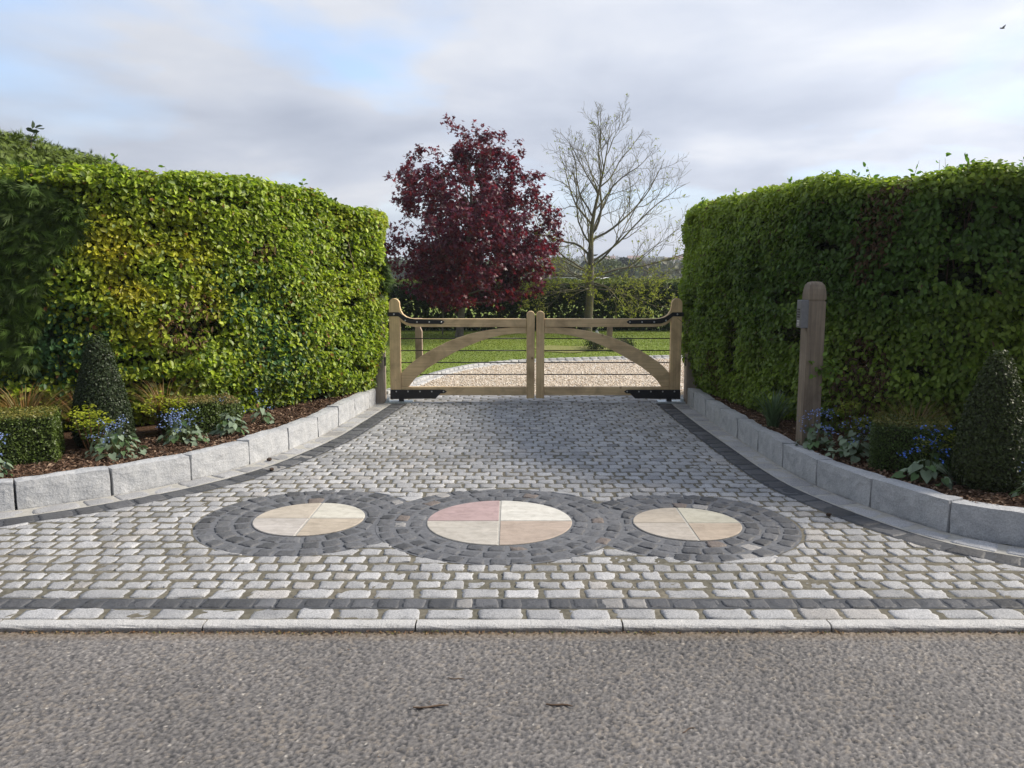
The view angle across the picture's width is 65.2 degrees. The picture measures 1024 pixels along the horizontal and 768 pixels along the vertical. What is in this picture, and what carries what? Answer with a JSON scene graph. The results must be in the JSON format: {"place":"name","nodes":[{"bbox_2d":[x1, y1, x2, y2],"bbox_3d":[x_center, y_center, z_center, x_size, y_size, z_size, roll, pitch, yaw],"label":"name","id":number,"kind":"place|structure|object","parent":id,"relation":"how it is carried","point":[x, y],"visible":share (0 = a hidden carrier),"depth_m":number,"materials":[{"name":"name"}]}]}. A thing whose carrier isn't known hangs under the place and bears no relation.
{"place":"outdoors","nodes":[
{"label":"outdoors","id":0,"kind":"place"},
{"bbox_2d":[0,389,356,479],"bbox_3d":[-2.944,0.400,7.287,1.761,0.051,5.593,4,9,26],"label":"bark mulch","id":1,"kind":"object","parent":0,"point":[91,461],"visible":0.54,"depth_m":6.49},
{"bbox_2d":[0,432,12,476],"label":"silver leaved plant","id":2,"kind":"object","parent":1,"relation":"on","point":[4,464],"visible":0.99,"depth_m":5.58,"materials":[{"name":"green plant"}]},
{"bbox_2d":[0,405,66,465],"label":"box bush","id":3,"kind":"object","parent":1,"relation":"on","point":[36,433],"visible":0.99,"depth_m":5.93,"materials":[{"name":"green plant"}]},
{"bbox_2d":[0,383,78,414],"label":"sedge tuft","id":4,"kind":"object","parent":1,"relation":"on","point":[28,403],"visible":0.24,"depth_m":6.68,"materials":[{"name":"green plant"}]},
{"bbox_2d":[27,387,134,421],"bbox_3d":[-3.608,0.231,6.788,0.907,0.504,0.945,3,8,18],"label":"sedge tuft","id":5,"kind":"object","parent":1,"relation":"on","point":[66,402],"visible":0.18,"depth_m":6.77,"materials":[{"name":"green plant"}]},
{"bbox_2d":[65,401,115,452],"bbox_3d":[-3.300,0.348,6.266,0.375,0.404,0.373,0,8,0],"label":"spurge plant","id":6,"kind":"object","parent":1,"relation":"on","point":[84,426],"visible":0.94,"depth_m":6.25,"materials":[{"name":"green plant"}]},
{"bbox_2d":[69,334,136,448],"bbox_3d":[-3.371,0.057,6.563,0.494,0.937,0.488,0,8,0],"label":"topiary cone","id":7,"kind":"object","parent":1,"relation":"on","point":[100,384],"visible":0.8,"depth_m":6.45,"materials":[{"name":"green plant"}]},
{"bbox_2d":[84,414,147,461],"bbox_3d":[-3.075,0.407,6.220,0.457,0.355,0.515,-5,9,-32],"label":"silver leaved plant","id":8,"kind":"object","parent":1,"relation":"on","point":[112,438],"visible":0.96,"depth_m":6.13,"materials":[{"name":"green plant"}]},
{"bbox_2d":[137,391,188,434],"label":"spurge plant","id":9,"kind":"object","parent":1,"relation":"on","point":[161,417],"visible":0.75,"depth_m":6.85,"materials":[{"name":"green plant"}]},
{"bbox_2d":[127,378,209,433],"bbox_3d":[-3.053,0.204,6.992,0.888,0.502,0.902,0,8,0],"label":"sedge tuft","id":10,"kind":"object","parent":1,"relation":"on","point":[163,401],"visible":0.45,"depth_m":7.00,"materials":[{"name":"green plant"}]},
{"bbox_2d":[155,407,209,445],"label":"silver leaved plant","id":11,"kind":"object","parent":1,"relation":"on","point":[176,429],"visible":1,"depth_m":6.63,"materials":[{"name":"green plant"}]},
{"bbox_2d":[160,394,223,436],"bbox_3d":[-2.857,0.287,7.119,0.508,0.379,0.453,-5,9,-31],"label":"box bush","id":12,"kind":"object","parent":1,"relation":"on","point":[206,418],"visible":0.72,"depth_m":7.00,"materials":[{"name":"green plant"}]},
{"bbox_2d":[0,153,397,430],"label":"hedge","id":13,"kind":"object","parent":1,"relation":"on","point":[197,278],"visible":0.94,"depth_m":7.43,"materials":[{"name":"green plant"}]},
{"bbox_2d":[213,393,243,425],"bbox_3d":[-2.657,0.245,7.397,0.364,0.330,0.361,0,8,0],"label":"box ball","id":14,"kind":"object","parent":1,"relation":"on","point":[230,403],"visible":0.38,"depth_m":7.33,"materials":[{"name":"green plant"}]},
{"bbox_2d":[208,398,254,435],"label":"silver leaved plant","id":15,"kind":"object","parent":1,"relation":"on","point":[231,427],"visible":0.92,"depth_m":6.96,"materials":[{"name":"green plant"}]},
{"bbox_2d":[250,387,274,423],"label":"silver leaved plant","id":16,"kind":"object","parent":1,"relation":"on","point":[265,414],"visible":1,"depth_m":7.54,"materials":[{"name":"green plant"}]},
{"bbox_2d":[0,630,1023,767],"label":"road","id":17,"kind":"structure","parent":0,"point":[772,685],"depth_m":3.01,"materials":[{"name":"grey asphalt"}]},
{"bbox_2d":[0,619,205,632],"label":"kerb stone","id":18,"kind":"object","parent":17,"relation":"on","point":[114,625],"visible":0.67,"depth_m":3.59,"materials":[{"name":"stone"}]},
{"bbox_2d":[203,619,415,632],"bbox_3d":[-0.909,1.155,3.622,0.945,0.162,0.071,0,8,0],"label":"kerb stone","id":19,"kind":"object","parent":17,"relation":"on","point":[302,625],"visible":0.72,"depth_m":3.59,"materials":[{"name":"stone"}]},
{"bbox_2d":[413,704,447,708],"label":"twig","id":20,"kind":"object","parent":17,"relation":"on","point":[424,707],"visible":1,"depth_m":2.95,"materials":[{"name":"brown wood"}]},
{"bbox_2d":[4,633,1017,767],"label":"grit","id":21,"kind":"object","parent":17,"relation":"on","point":[482,686],"visible":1,"depth_m":3.06,"materials":[{"name":"stone"}]},
{"bbox_2d":[4,630,1023,635],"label":"curb","id":22,"kind":"structure","parent":17,"relation":"on","point":[394,631],"depth_m":3.57,"materials":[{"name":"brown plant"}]},
{"bbox_2d":[416,619,621,632],"bbox_3d":[0.032,1.155,3.622,0.922,0.162,0.069,0,8,0],"label":"kerb stone","id":23,"kind":"object","parent":17,"relation":"on","point":[531,625],"visible":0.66,"depth_m":3.59,"materials":[{"name":"stone"}]},
{"bbox_2d":[546,703,572,706],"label":"twig","id":24,"kind":"object","parent":17,"relation":"on","point":[561,704],"visible":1,"depth_m":2.96,"materials":[{"name":"brown wood"}]},
{"bbox_2d":[622,619,830,632],"bbox_3d":[0.964,1.155,3.622,0.925,0.163,0.069,0,8,0],"label":"kerb stone","id":25,"kind":"object","parent":17,"relation":"on","point":[716,625],"visible":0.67,"depth_m":3.59,"materials":[{"name":"stone"}]},
{"bbox_2d":[827,619,1023,632],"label":"kerb stone","id":26,"kind":"object","parent":17,"relation":"on","point":[932,625],"visible":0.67,"depth_m":3.59,"materials":[{"name":"stone"}]},
{"bbox_2d":[0,395,1023,622],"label":"driveway","id":27,"kind":"structure","parent":0,"point":[142,554],"depth_m":4.53,"materials":[{"name":"stone"}]},
{"bbox_2d":[0,478,15,511],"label":"granite block","id":28,"kind":"structure","parent":27,"relation":"on","point":[7,498],"depth_m":5.33,"materials":[{"name":"grey stone"}]},
{"bbox_2d":[14,466,110,509],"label":"granite block","id":29,"kind":"structure","parent":27,"relation":"on","point":[69,486],"depth_m":5.52,"materials":[{"name":"grey stone"}]},
{"bbox_2d":[107,453,190,495],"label":"granite block","id":30,"kind":"structure","parent":27,"relation":"on","point":[143,474],"depth_m":5.90,"materials":[{"name":"grey stone"}]},
{"bbox_2d":[183,441,248,479],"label":"granite block","id":31,"kind":"structure","parent":27,"relation":"on","point":[213,460],"depth_m":6.37,"materials":[{"name":"grey stone"}]},
{"bbox_2d":[236,428,287,463],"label":"granite block","id":32,"kind":"structure","parent":27,"relation":"on","point":[264,444],"depth_m":6.89,"materials":[{"name":"grey stone"}]},
{"bbox_2d":[277,417,317,449],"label":"granite block","id":33,"kind":"structure","parent":27,"relation":"on","point":[300,431],"depth_m":7.46,"materials":[{"name":"grey stone"}]},
{"bbox_2d":[193,490,405,556],"bbox_3d":[-1.305,0.876,5.164,1.402,0.040,1.402,0,8,0],"label":"paving roundel","id":34,"kind":"object","parent":27,"relation":"on","point":[305,523],"visible":1,"depth_m":5.05,"materials":[{"name":"stone"}]},
{"bbox_2d":[307,407,337,436],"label":"granite block","id":35,"kind":"structure","parent":27,"relation":"on","point":[327,419],"depth_m":8.04,"materials":[{"name":"grey stone"}]},
{"bbox_2d":[327,398,354,425],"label":"granite block","id":36,"kind":"structure","parent":27,"relation":"on","point":[346,408],"depth_m":8.63,"materials":[{"name":"grey stone"}]},
{"bbox_2d":[348,392,368,415],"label":"granite block","id":37,"kind":"structure","parent":27,"relation":"on","point":[361,399],"depth_m":9.20,"materials":[{"name":"grey stone"}]},
{"bbox_2d":[360,389,375,407],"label":"granite block","id":38,"kind":"structure","parent":27,"relation":"on","point":[372,397],"depth_m":9.63,"materials":[{"name":"grey stone"}]},
{"bbox_2d":[374,320,386,403],"bbox_3d":[-1.644,-0.258,9.854,0.182,1.070,0.170,0,8,0],"label":"gate post","id":39,"kind":"object","parent":27,"relation":"on","point":[380,388],"visible":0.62,"depth_m":9.81,"materials":[{"name":"brown wood"}]},
{"bbox_2d":[387,298,534,400],"bbox_3d":[-0.618,-0.411,9.826,1.790,1.274,0.089,0,8,0],"label":"gate leaf","id":40,"kind":"object","parent":39,"relation":"attached to","point":[401,389],"visible":1,"depth_m":9.81,"materials":[{"name":"brown wood"}]},
{"bbox_2d":[385,397,413,403],"bbox_3d":[-1.395,0.203,9.917,0.330,0.060,0.180,0,8,0],"label":"ground plate","id":41,"kind":"object","parent":27,"relation":"on","point":[388,401],"visible":0.99,"depth_m":9.87,"materials":[{"name":"metal"}]},
{"bbox_2d":[375,489,622,564],"bbox_3d":[-0.080,0.883,5.109,1.562,0.041,1.562,0,8,0],"label":"paving roundel","id":42,"kind":"object","parent":27,"relation":"on","point":[499,527],"visible":1,"depth_m":4.98,"materials":[{"name":"stone"}]},
{"bbox_2d":[656,397,685,403],"bbox_3d":[1.965,0.203,9.917,0.330,0.060,0.180,0,8,0],"label":"ground plate","id":43,"kind":"object","parent":27,"relation":"on","point":[681,401],"visible":0.98,"depth_m":9.87,"materials":[{"name":"metal"}]},
{"bbox_2d":[683,320,700,403],"bbox_3d":[2.216,-0.258,9.854,0.182,1.070,0.170,0,8,0],"label":"gate post","id":44,"kind":"object","parent":27,"relation":"on","point":[689,380],"visible":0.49,"depth_m":9.81,"materials":[{"name":"brown wood"}]},
{"bbox_2d":[536,298,683,400],"bbox_3d":[1.192,-0.411,9.826,1.790,1.274,0.089,0,8,0],"label":"gate leaf","id":45,"kind":"object","parent":44,"relation":"attached to","point":[668,389],"visible":1,"depth_m":9.81,"materials":[{"name":"brown wood"}]},
{"bbox_2d":[687,388,702,407],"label":"granite block","id":46,"kind":"structure","parent":27,"relation":"on","point":[690,391],"depth_m":9.61,"materials":[{"name":"grey stone"}]},
{"bbox_2d":[599,494,801,561],"bbox_3d":[1.105,0.890,5.065,1.372,0.039,1.372,0,8,0],"label":"paving roundel","id":47,"kind":"object","parent":27,"relation":"on","point":[679,527],"visible":1,"depth_m":4.95,"materials":[{"name":"stone"}]},
{"bbox_2d":[693,392,714,416],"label":"granite block","id":48,"kind":"structure","parent":27,"relation":"on","point":[699,401],"depth_m":9.15,"materials":[{"name":"grey stone"}]},
{"bbox_2d":[706,400,730,425],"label":"granite block","id":49,"kind":"structure","parent":27,"relation":"on","point":[714,408],"depth_m":8.56,"materials":[{"name":"grey stone"}]},
{"bbox_2d":[719,409,748,437],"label":"granite block","id":50,"kind":"structure","parent":27,"relation":"on","point":[728,422],"depth_m":7.97,"materials":[{"name":"grey stone"}]},
{"bbox_2d":[738,419,768,450],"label":"granite block","id":51,"kind":"structure","parent":27,"relation":"on","point":[748,430],"depth_m":7.42,"materials":[{"name":"grey stone"}]},
{"bbox_2d":[758,429,796,466],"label":"granite block","id":52,"kind":"structure","parent":27,"relation":"on","point":[771,443],"depth_m":6.80,"materials":[{"name":"grey stone"}]},
{"bbox_2d":[783,444,832,485],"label":"granite block","id":53,"kind":"structure","parent":27,"relation":"on","point":[800,461],"depth_m":6.22,"materials":[{"name":"grey stone"}]},
{"bbox_2d":[817,460,885,506],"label":"granite block","id":54,"kind":"structure","parent":27,"relation":"on","point":[854,484],"depth_m":5.66,"materials":[{"name":"grey stone"}]},
{"bbox_2d":[871,478,962,532],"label":"granite block","id":55,"kind":"structure","parent":27,"relation":"on","point":[927,507],"depth_m":5.11,"materials":[{"name":"grey stone"}]},
{"bbox_2d":[950,499,1023,547],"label":"granite block","id":56,"kind":"structure","parent":27,"relation":"on","point":[994,523],"depth_m":4.75,"materials":[{"name":"grey stone"}]},
{"bbox_2d":[0,0,1023,262],"label":"sky","id":57,"kind":"structure","parent":0,"point":[332,95],"materials":[{"name":"white"}]},
{"bbox_2d":[16,263,1011,623],"bbox_3d":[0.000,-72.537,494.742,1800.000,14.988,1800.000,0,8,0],"label":"land","id":58,"kind":"structure","parent":0,"point":[580,279],"depth_m":155.48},
{"bbox_2d":[0,121,136,170],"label":"conifer hedge","id":59,"kind":"object","parent":58,"relation":"on","point":[21,148],"visible":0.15,"depth_m":9.12,"materials":[{"name":"green plant"}]},
{"bbox_2d":[390,256,413,278],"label":"distant tree","id":60,"kind":"object","parent":58,"relation":"on","point":[399,264],"visible":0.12,"depth_m":157.22,"materials":[{"name":"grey plant"}]},
{"bbox_2d":[388,254,682,283],"bbox_3d":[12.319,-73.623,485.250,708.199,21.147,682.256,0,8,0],"label":"woodland","id":61,"kind":"object","parent":58,"relation":"on","point":[665,265],"visible":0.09,"depth_m":158.15,"materials":[{"name":"green plant"}]},
{"bbox_2d":[549,257,581,277],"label":"distant tree","id":62,"kind":"object","parent":58,"relation":"on","point":[571,269],"visible":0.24,"depth_m":147.10,"materials":[{"name":"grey plant"}]},
{"bbox_2d":[584,255,629,277],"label":"distant tree","id":63,"kind":"object","parent":58,"relation":"on","point":[613,263],"visible":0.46,"depth_m":117.70,"materials":[{"name":"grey plant"}]},
{"bbox_2d":[615,257,635,279],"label":"distant tree","id":64,"kind":"object","parent":58,"relation":"on","point":[624,260],"visible":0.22,"depth_m":137.68,"materials":[{"name":"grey plant"}]},
{"bbox_2d":[632,259,642,278],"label":"distant tree","id":65,"kind":"object","parent":58,"relation":"on","point":[637,272],"visible":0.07,"depth_m":162.67,"materials":[{"name":"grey plant"}]},
{"bbox_2d":[633,260,657,277],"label":"distant tree","id":66,"kind":"object","parent":58,"relation":"on","point":[648,263],"visible":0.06,"depth_m":187.53,"materials":[{"name":"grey plant"}]},
{"bbox_2d":[385,297,682,388],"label":"lawn","id":67,"kind":"structure","parent":0,"point":[522,352],"depth_m":17.74,"materials":[{"name":"green plant"}]},
{"bbox_2d":[415,327,422,358],"bbox_3d":[-1.530,-0.627,13.185,0.112,0.910,0.112,0,8,0],"label":"wooden post","id":68,"kind":"object","parent":67,"relation":"on","point":[418,342],"visible":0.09,"depth_m":13.13,"materials":[{"name":"brown wood"}]},
{"bbox_2d":[423,262,454,334],"bbox_3d":[-1.883,-2.398,21.121,1.185,2.332,1.188,4,9,26],"label":"young tree","id":69,"kind":"object","parent":67,"relation":"on","point":[442,312],"visible":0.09,"depth_m":21.24,"materials":[{"name":"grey plant"}]},
{"bbox_2d":[383,113,566,336],"bbox_3d":[-1.030,-3.920,20.066,4.913,5.520,5.168,4,9,30],"label":"maple tree","id":70,"kind":"object","parent":67,"relation":"on","point":[454,254],"visible":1,"depth_m":19.21,"materials":[{"name":"red plant"}]},
{"bbox_2d":[535,345,608,352],"bbox_3d":[1.209,-0.749,17.021,1.712,0.001,1.581,4,9,30],"label":"soil patch","id":71,"kind":"object","parent":67,"relation":"on","point":[551,347],"visible":0.5,"depth_m":17.08,"materials":[{"name":"brown soil"}]},
{"bbox_2d":[580,333,609,349],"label":"shrub","id":72,"kind":"object","parent":71,"relation":"on","point":[594,346],"visible":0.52,"depth_m":16.87,"materials":[{"name":"green plant"}]},
{"bbox_2d":[499,94,690,331],"bbox_3d":[2.736,-4.473,21.465,6.625,6.245,3.910,0,8,0],"label":"bare tree","id":73,"kind":"object","parent":67,"relation":"on","point":[589,276],"visible":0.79,"depth_m":21.50,"materials":[{"name":"brown plant"}]},
{"bbox_2d":[607,327,612,336],"bbox_3d":[2.120,-1.078,17.413,0.112,0.670,0.112,0,8,0],"label":"bollard light","id":74,"kind":"object","parent":67,"relation":"on","point":[609,331],"visible":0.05,"depth_m":17.35,"materials":[{"name":"brown wood"}]},
{"bbox_2d":[615,334,638,346],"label":"shrub","id":75,"kind":"object","parent":67,"relation":"on","point":[627,341],"visible":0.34,"depth_m":16.57,"materials":[{"name":"green plant"}]},
{"bbox_2d":[520,277,574,286],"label":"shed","id":76,"kind":"structure","parent":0,"point":[555,277],"depth_m":67.70,"materials":[{"name":"grey"}]},
{"bbox_2d":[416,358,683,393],"bbox_3d":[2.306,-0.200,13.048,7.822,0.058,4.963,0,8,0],"label":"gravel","id":77,"kind":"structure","parent":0,"point":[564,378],"depth_m":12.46,"materials":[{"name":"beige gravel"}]},
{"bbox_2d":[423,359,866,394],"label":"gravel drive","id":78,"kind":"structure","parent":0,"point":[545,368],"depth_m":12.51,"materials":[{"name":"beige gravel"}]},
{"bbox_2d":[386,355,682,394],"bbox_3d":[2.520,-0.378,14.282,11.044,0.090,2.778,-4,9,-28],"label":"stone edging","id":79,"kind":"object","parent":78,"relation":"on","point":[417,380],"visible":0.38,"depth_m":14.01,"materials":[{"name":"stone"}]},
{"bbox_2d":[710,393,1023,507],"bbox_3d":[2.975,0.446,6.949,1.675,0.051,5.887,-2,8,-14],"label":"bark mulch","id":80,"kind":"object","parent":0,"point":[986,495],"visible":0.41,"depth_m":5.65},
{"bbox_2d":[744,389,796,427],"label":"sedge tuft","id":81,"kind":"object","parent":80,"relation":"on","point":[773,414],"visible":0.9,"depth_m":7.33,"materials":[{"name":"green plant"}]},
{"bbox_2d":[795,281,826,444],"bbox_3d":[2.447,-0.083,6.568,0.144,1.504,0.144,0,8,0],"label":"keypad post","id":82,"kind":"object","parent":80,"relation":"on","point":[811,349],"visible":0.79,"depth_m":6.49,"materials":[{"name":"brown wood"}]},
{"bbox_2d":[796,300,808,327],"bbox_3d":[2.341,-0.565,6.457,0.066,0.224,0.104,0,8,0],"label":"keypad","id":83,"kind":"object","parent":82,"relation":"attached to","point":[802,313],"visible":1,"depth_m":6.41,"materials":[{"name":"grey metal"}]},
{"bbox_2d":[795,407,838,450],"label":"silver leaved plant","id":84,"kind":"object","parent":80,"relation":"on","point":[809,444],"visible":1,"depth_m":6.37,"materials":[{"name":"green plant"}]},
{"bbox_2d":[823,415,870,464],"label":"silver leaved plant","id":85,"kind":"object","parent":80,"relation":"on","point":[845,447],"visible":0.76,"depth_m":6.04,"materials":[{"name":"green plant"}]},
{"bbox_2d":[678,152,1023,445],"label":"hedge","id":86,"kind":"object","parent":80,"relation":"on","point":[927,268],"visible":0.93,"depth_m":6.69,"materials":[{"name":"green plant"}]},
{"bbox_2d":[836,401,871,448],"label":"spurge plant","id":87,"kind":"object","parent":80,"relation":"on","point":[853,426],"visible":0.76,"depth_m":6.30,"materials":[{"name":"green plant"}]},
{"bbox_2d":[832,392,964,435],"bbox_3d":[3.027,0.334,6.079,1.306,0.490,1.264,2,8,18],"label":"sedge tuft","id":88,"kind":"object","parent":80,"relation":"on","point":[925,410],"visible":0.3,"depth_m":6.12,"materials":[{"name":"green plant"}]},
{"bbox_2d":[867,411,953,476],"bbox_3d":[2.901,0.444,5.826,0.565,0.430,0.522,4,9,26],"label":"box bush","id":89,"kind":"object","parent":80,"relation":"on","point":[891,436],"visible":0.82,"depth_m":5.68,"materials":[{"name":"green plant"}]},
{"bbox_2d":[891,425,958,489],"bbox_3d":[2.794,0.488,5.384,0.393,0.439,0.386,7,11,43],"label":"silver leaved plant","id":90,"kind":"object","parent":80,"relation":"on","point":[929,471],"visible":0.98,"depth_m":5.34,"materials":[{"name":"green plant"}]},
{"bbox_2d":[910,425,955,462],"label":"spurge plant","id":91,"kind":"object","parent":80,"relation":"on","point":[943,445],"visible":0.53,"depth_m":5.56,"materials":[{"name":"green plant"}]},
{"bbox_2d":[950,349,1023,493],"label":"topiary cone","id":92,"kind":"object","parent":80,"relation":"on","point":[988,448],"visible":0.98,"depth_m":5.12,"materials":[{"name":"green plant"}]},
{"bbox_2d":[1010,462,1023,499],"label":"silver leaved plant","id":93,"kind":"object","parent":80,"relation":"on","point":[1016,493],"visible":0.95,"depth_m":4.98,"materials":[{"name":"green plant"}]}
]}

